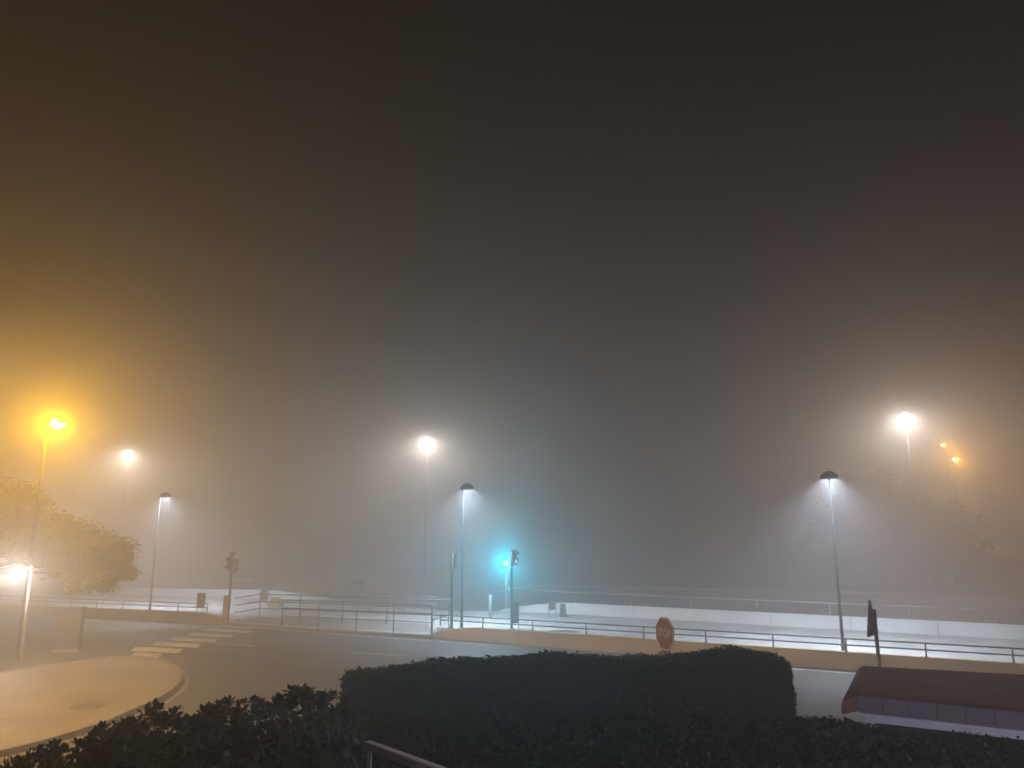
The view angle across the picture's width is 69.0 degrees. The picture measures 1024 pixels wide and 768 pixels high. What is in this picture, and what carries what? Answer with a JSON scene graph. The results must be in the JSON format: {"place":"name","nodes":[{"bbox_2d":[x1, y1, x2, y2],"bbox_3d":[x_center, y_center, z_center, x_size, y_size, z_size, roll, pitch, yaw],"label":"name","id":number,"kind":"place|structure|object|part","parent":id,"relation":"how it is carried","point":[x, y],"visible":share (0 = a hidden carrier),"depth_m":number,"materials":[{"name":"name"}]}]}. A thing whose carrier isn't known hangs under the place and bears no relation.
{"place":"outdoors","nodes":[
{"label":"outdoors","id":0,"kind":"place"},
{"bbox_2d":[0,657,174,747],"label":"traffic island","id":1,"kind":"structure","parent":0,"point":[36,703],"depth_m":18.91,"materials":[{"name":"beige concrete"}]},
{"bbox_2d":[69,702,105,709],"bbox_3d":[-9.859,7.475,17.303,0.760,0.009,0.760,0,-12,0],"label":"manhole cover","id":2,"kind":"object","parent":1,"relation":"on","point":[88,705],"visible":1,"depth_m":17.31,"materials":[{"name":"metal"}]},
{"bbox_2d":[233,617,430,631],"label":"pavement","id":3,"kind":"structure","parent":0,"point":[351,624],"depth_m":33.09,"materials":[{"name":"grey concrete"}]},
{"bbox_2d":[222,552,238,623],"bbox_3d":[-12.750,9.215,33.755,0.628,3.160,0.347,0,-12,0],"label":"traffic signal","id":4,"kind":"object","parent":3,"relation":"on","point":[231,566],"visible":1,"depth_m":33.72,"materials":[{"name":"metal"}]},
{"bbox_2d":[234,594,448,626],"bbox_3d":[-7.464,10.207,33.603,9.890,1.144,2.171,-2,-12,12],"label":"ramp railing","id":5,"kind":"object","parent":3,"relation":"on","point":[342,604],"visible":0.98,"depth_m":34.09,"materials":[{"name":"grey metal"}]},
{"bbox_2d":[0,594,1023,767],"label":"ground","id":6,"kind":"structure","parent":0,"point":[820,694],"depth_m":26.67,"materials":[{"name":"grey asphalt"}]},
{"bbox_2d":[13,564,33,661],"bbox_3d":[-16.160,7.476,24.394,0.670,3.075,0.360,0,-12,0],"label":"plaza lamp","id":7,"kind":"object","parent":6,"relation":"on","point":[19,568],"visible":1,"depth_m":24.41,"materials":[{"name":"metal"}]},
{"bbox_2d":[16,418,66,656],"bbox_3d":[-16.297,5.197,25.803,0.954,8.104,0.391,-2,-12,10],"label":"street lamp","id":8,"kind":"object","parent":6,"relation":"on","point":[58,423],"visible":0.96,"depth_m":26.03,"materials":[{"name":"metal"}]},
{"bbox_2d":[52,606,86,651],"bbox_3d":[-15.729,8.712,26.494,0.840,1.490,0.480,2,-12,-12],"label":"railing","id":9,"kind":"object","parent":6,"relation":"on","point":[69,630],"visible":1,"depth_m":26.32,"materials":[{"name":"metal"}]},
{"bbox_3d":[-15.873,8.648,26.253,0.360,1.200,0.050,2,-12,-12],"label":"door","id":10,"kind":"part","parent":9,"relation":"part of","materials":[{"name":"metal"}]},
{"bbox_3d":[-15.498,8.663,26.330,0.360,1.200,0.050,2,-12,-12],"label":"door","id":11,"kind":"part","parent":9,"relation":"part of","materials":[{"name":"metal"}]},
{"bbox_2d":[0,476,141,594],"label":"tree","id":12,"kind":"object","parent":6,"relation":"on","point":[75,553],"visible":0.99,"depth_m":27.06,"materials":[{"name":"green plant"}]},
{"bbox_2d":[0,656,180,756],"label":"plaza kerb","id":13,"kind":"structure","parent":6,"relation":"on","point":[172,688],"depth_m":16.25,"materials":[{"name":"concrete"}]},
{"bbox_2d":[0,664,188,760],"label":"plaza gutter","id":14,"kind":"object","parent":6,"relation":"on","point":[183,686],"visible":0.37,"depth_m":18.62,"materials":[{"name":"concrete"}]},
{"bbox_2d":[0,603,229,624],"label":"parapet wall","id":15,"kind":"structure","parent":6,"relation":"on","point":[141,614],"depth_m":36.01,"materials":[{"name":"concrete"}]},
{"bbox_2d":[0,595,207,611],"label":"wall rail","id":16,"kind":"object","parent":15,"relation":"on","point":[123,604],"depth_m":36.68,"materials":[{"name":"grey metal"}]},
{"bbox_2d":[85,620,219,626],"bbox_3d":[-16.975,11.105,34.584,8.359,0.001,0.156,-4,-12,18],"label":"edge line","id":17,"kind":"object","parent":6,"relation":"on","point":[149,623],"visible":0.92,"depth_m":34.44,"materials":[{"name":"paint"}]},
{"bbox_2d":[131,625,251,657],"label":"crosswalk","id":18,"kind":"structure","parent":6,"relation":"on","point":[162,650],"depth_m":28.30,"materials":[{"name":"paint"}]},
{"bbox_2d":[183,650,345,680],"bbox_3d":[-6.337,8.689,22.663,13.350,0.001,1.213,-8,-14,34],"label":"asphalt patch","id":19,"kind":"object","parent":6,"relation":"on","point":[311,671],"visible":0.56,"depth_m":23.73,"materials":[{"name":"grey asphalt"}]},
{"bbox_2d":[224,623,432,638],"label":"kerb","id":20,"kind":"structure","parent":6,"relation":"on","point":[338,631],"depth_m":31.14,"materials":[{"name":"concrete"}]},
{"bbox_2d":[281,599,432,633],"bbox_3d":[-6.566,9.701,31.141,7.257,1.144,0.232,-4,-12,20],"label":"ramp railing","id":21,"kind":"object","parent":20,"relation":"on","point":[356,610],"visible":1,"depth_m":31.09,"materials":[{"name":"grey metal"}]},
{"bbox_2d":[423,437,430,575],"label":"mast lamp","id":22,"kind":"object","parent":6,"relation":"on","point":[427,439],"visible":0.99,"depth_m":74.14,"materials":[{"name":"metal"}]},
{"bbox_2d":[0,614,856,672],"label":"gutter","id":23,"kind":"object","parent":6,"relation":"on","point":[794,667],"visible":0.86,"depth_m":27.86,"materials":[{"name":"stone"}]},
{"bbox_2d":[503,554,508,608],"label":"traffic signal","id":24,"kind":"object","parent":6,"relation":"on","point":[505,560],"visible":0.9,"depth_m":40.04,"materials":[{"name":"metal"}]},
{"bbox_2d":[2,574,1023,596],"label":"kerb","id":25,"kind":"structure","parent":6,"relation":"on","point":[775,590],"depth_m":57.25,"materials":[{"name":"grey concrete"}]},
{"bbox_2d":[255,628,855,673],"bbox_3d":[1.391,9.478,26.585,28.116,0.001,0.802,-6,-13,27],"label":"edge line","id":26,"kind":"object","parent":6,"relation":"on","point":[521,646],"visible":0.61,"depth_m":27.68,"materials":[{"name":"paint"}]},
{"bbox_2d":[656,617,673,655],"bbox_3d":[2.692,5.354,12.773,0.122,2.599,0.600,5,-13,-23],"label":"stop sign","id":27,"kind":"object","parent":6,"relation":"on","point":[664,633],"visible":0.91,"depth_m":12.94,"materials":[{"name":"red metal"}]},
{"bbox_2d":[433,627,1023,674],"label":"parapet wall","id":28,"kind":"structure","parent":6,"relation":"on","point":[828,659],"depth_m":24.54,"materials":[{"name":"concrete"}]},
{"bbox_2d":[440,614,1023,662],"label":"wall rail","id":29,"kind":"object","parent":28,"relation":"on","point":[845,644],"depth_m":23.90,"materials":[{"name":"grey metal"}]},
{"bbox_2d":[867,600,880,666],"bbox_3d":[6.616,5.364,13.414,0.113,2.835,0.702,-9,-14,37],"label":"road sign","id":30,"kind":"object","parent":6,"relation":"on","point":[872,628],"visible":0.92,"depth_m":13.53,"materials":[{"name":"grey metal"}]},
{"bbox_2d":[841,666,1023,741],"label":"kiosk","id":31,"kind":"object","parent":6,"relation":"on","point":[946,701],"visible":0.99,"depth_m":8.02,"materials":[{"name":"metal"}]},
{"bbox_2d":[941,443,951,500],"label":"street lamp","id":32,"kind":"object","parent":6,"relation":"on","point":[942,444],"visible":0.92,"depth_m":75.59,"materials":[{"name":"metal"}]},
{"bbox_2d":[951,457,957,500],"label":"street lamp","id":33,"kind":"object","parent":6,"relation":"on","point":[954,458],"visible":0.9,"depth_m":65.45,"materials":[{"name":"metal"}]},
{"bbox_2d":[0,545,1023,594],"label":"meadow","id":34,"kind":"structure","parent":0,"point":[729,566],"depth_m":98.35,"materials":[{"name":"green plant"}]},
{"bbox_2d":[118,449,131,541],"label":"mast lamp","id":35,"kind":"object","parent":34,"relation":"on","point":[128,451],"visible":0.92,"depth_m":77.42,"materials":[{"name":"metal"}]},
{"bbox_2d":[797,467,929,584],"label":"tree","id":36,"kind":"object","parent":34,"relation":"on","point":[857,528],"visible":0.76,"depth_m":60.69,"materials":[{"name":"green plant"}]},
{"bbox_2d":[901,412,924,587],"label":"mast lamp","id":37,"kind":"object","parent":34,"relation":"on","point":[905,415],"visible":0.95,"depth_m":57.39,"materials":[{"name":"metal"}]},
{"bbox_2d":[873,494,997,585],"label":"tree","id":38,"kind":"object","parent":34,"relation":"on","point":[946,529],"visible":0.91,"depth_m":57.96,"materials":[{"name":"green plant"}]},
{"bbox_2d":[953,559,1023,588],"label":"garden wall","id":39,"kind":"structure","parent":34,"relation":"on","point":[998,573],"depth_m":55.93,"materials":[{"name":"grey concrete"}]},
{"bbox_2d":[0,593,1023,661],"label":"promenade","id":40,"kind":"structure","parent":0,"point":[215,605],"depth_m":32.77,"materials":[{"name":"grey concrete"}]},
{"bbox_2d":[148,492,170,608],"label":"path lamp","id":41,"kind":"object","parent":40,"relation":"on","point":[164,494],"visible":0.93,"depth_m":40.61,"materials":[{"name":"metal"}]},
{"bbox_2d":[0,585,330,599],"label":"promenade wall","id":42,"kind":"structure","parent":40,"relation":"on","point":[168,592],"depth_m":48.36,"materials":[{"name":"white concrete"}]},
{"bbox_2d":[196,593,205,611],"bbox_3d":[-14.938,10.631,35.746,0.476,1.178,0.036,-4,-12,18],"label":"board sign","id":43,"kind":"object","parent":40,"relation":"on","point":[201,597],"visible":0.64,"depth_m":35.78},
{"bbox_2d":[261,586,268,605],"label":"board sign","id":44,"kind":"object","parent":40,"relation":"on","point":[264,589],"visible":0.76,"depth_m":42.05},
{"bbox_2d":[268,597,281,607],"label":"sandwich board","id":45,"kind":"object","parent":40,"relation":"on","point":[274,605],"visible":0.86,"depth_m":40.90,"materials":[{"name":"beige"}]},
{"bbox_2d":[329,585,365,603],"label":"ramp railing","id":46,"kind":"object","parent":40,"relation":"on","point":[346,593],"visible":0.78,"depth_m":44.00,"materials":[{"name":"grey metal"}]},
{"bbox_2d":[370,593,436,614],"bbox_3d":[-5.486,11.163,37.749,4.137,0.924,0.259,-6,-13,27],"label":"ramp railing","id":47,"kind":"object","parent":40,"relation":"on","point":[403,601],"visible":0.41,"depth_m":37.78,"materials":[{"name":"grey metal"}]},
{"bbox_2d":[432,604,449,632],"bbox_3d":[-2.989,9.782,31.086,0.101,0.974,1.930,-3,-12,15],"label":"ramp railing","id":48,"kind":"object","parent":40,"relation":"on","point":[438,617],"visible":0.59,"depth_m":30.52,"materials":[{"name":"grey metal"}]},
{"bbox_2d":[448,553,457,628],"bbox_3d":[-2.556,8.903,32.149,0.296,3.130,0.448,-3,-12,15],"label":"traffic signal","id":49,"kind":"object","parent":40,"relation":"on","point":[453,561],"visible":0.99,"depth_m":32.13,"materials":[{"name":"metal"}]},
{"bbox_2d":[459,483,473,627],"bbox_3d":[-2.029,7.492,32.879,0.629,6.187,0.741,0,-12,0],"label":"path lamp","id":50,"kind":"object","parent":40,"relation":"on","point":[466,486],"visible":0.99,"depth_m":32.70,"materials":[{"name":"metal"}]},
{"bbox_2d":[489,594,491,616],"bbox_3d":[-1.059,10.827,36.415,0.170,1.060,0.170,0,-12,0],"label":"bollard","id":51,"kind":"object","parent":40,"relation":"on","point":[490,605],"visible":1,"depth_m":36.34,"materials":[{"name":"white"}]},
{"bbox_2d":[508,550,518,628],"bbox_3d":[0.052,8.763,31.838,0.380,3.280,0.372,-7,-13,29],"label":"traffic signal","id":52,"kind":"object","parent":40,"relation":"on","point":[514,559],"visible":0.95,"depth_m":31.89,"materials":[{"name":"metal"}]},
{"bbox_2d":[513,602,518,628],"bbox_3d":[0.131,9.825,31.606,0.336,1.108,0.036,2,-12,-10],"label":"board sign","id":53,"kind":"object","parent":40,"relation":"on","point":[515,610],"visible":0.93,"depth_m":31.63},
{"bbox_2d":[548,601,555,617],"bbox_3d":[1.948,10.891,36.045,0.376,0.788,0.036,1,-12,-5],"label":"board sign","id":54,"kind":"object","parent":40,"relation":"on","point":[551,605],"visible":1,"depth_m":36.06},
{"bbox_2d":[559,604,566,616],"bbox_3d":[2.496,11.043,36.371,0.340,0.596,0.531,0,-12,0],"label":"sandwich board","id":55,"kind":"object","parent":40,"relation":"on","point":[563,612],"visible":1,"depth_m":36.20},
{"bbox_2d":[501,602,1023,639],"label":"promenade wall","id":56,"kind":"structure","parent":40,"relation":"on","point":[973,629],"depth_m":32.39,"materials":[{"name":"white concrete"}]},
{"bbox_2d":[514,589,1023,623],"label":"wall rail","id":57,"kind":"object","parent":56,"relation":"on","point":[782,601],"depth_m":32.75,"materials":[{"name":"grey metal"}]},
{"bbox_2d":[820,471,845,650],"bbox_3d":[11.299,6.099,25.907,0.629,6.137,0.741,0,-12,0],"label":"path lamp","id":58,"kind":"object","parent":40,"relation":"on","point":[828,475],"visible":0.88,"depth_m":25.69,"materials":[{"name":"metal"}]},
{"bbox_2d":[0,575,1023,611],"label":"cycle path","id":59,"kind":"structure","parent":0,"point":[495,592],"depth_m":51.46,"materials":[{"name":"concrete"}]},
{"bbox_2d":[350,579,363,591],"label":"bench","id":60,"kind":"object","parent":59,"relation":"on","point":[357,581],"visible":0.83,"depth_m":54.21,"materials":[{"name":"metal"}]},
{"bbox_2d":[32,580,1023,603],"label":"path line","id":61,"kind":"object","parent":59,"relation":"on","point":[587,593],"visible":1,"depth_m":52.28,"materials":[{"name":"paint"}]},
{"bbox_2d":[0,0,1023,544],"label":"sky","id":62,"kind":"structure","parent":0,"point":[631,272],"materials":[{"name":"grey"}]},
{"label":"terrace soil","id":63,"kind":"structure","parent":0,"visible":0},
{"bbox_2d":[0,716,141,767],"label":"shrub","id":64,"kind":"object","parent":63,"relation":"on","point":[51,757],"visible":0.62,"depth_m":4.37,"materials":[{"name":"green plant"}]},
{"bbox_2d":[72,697,250,767],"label":"shrub","id":65,"kind":"object","parent":63,"relation":"on","point":[130,743],"visible":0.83,"depth_m":4.57,"materials":[{"name":"green plant"}]},
{"bbox_2d":[151,682,384,767],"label":"shrub","id":66,"kind":"object","parent":63,"relation":"on","point":[283,742],"visible":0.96,"depth_m":5.01,"materials":[{"name":"green plant"}]},
{"bbox_2d":[364,740,446,767],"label":"handrail","id":67,"kind":"object","parent":63,"relation":"on","point":[395,755],"visible":1,"depth_m":4.34,"materials":[{"name":"metal"}]},
{"bbox_2d":[315,708,572,767],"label":"hedge","id":68,"kind":"object","parent":63,"relation":"on","point":[496,738],"visible":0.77,"depth_m":5.88,"materials":[{"name":"green plant"}]},
{"bbox_2d":[336,644,797,720],"bbox_3d":[0.874,3.369,7.739,5.545,1.150,1.427,4,-12,-21],"label":"hedge","id":69,"kind":"object","parent":63,"relation":"on","point":[729,680],"visible":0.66,"depth_m":7.41,"materials":[{"name":"green plant"}]},
{"bbox_2d":[523,710,1023,767],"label":"ground cover","id":70,"kind":"object","parent":63,"relation":"on","point":[694,740],"visible":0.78,"depth_m":6.23,"materials":[{"name":"green plant"}]}
]}

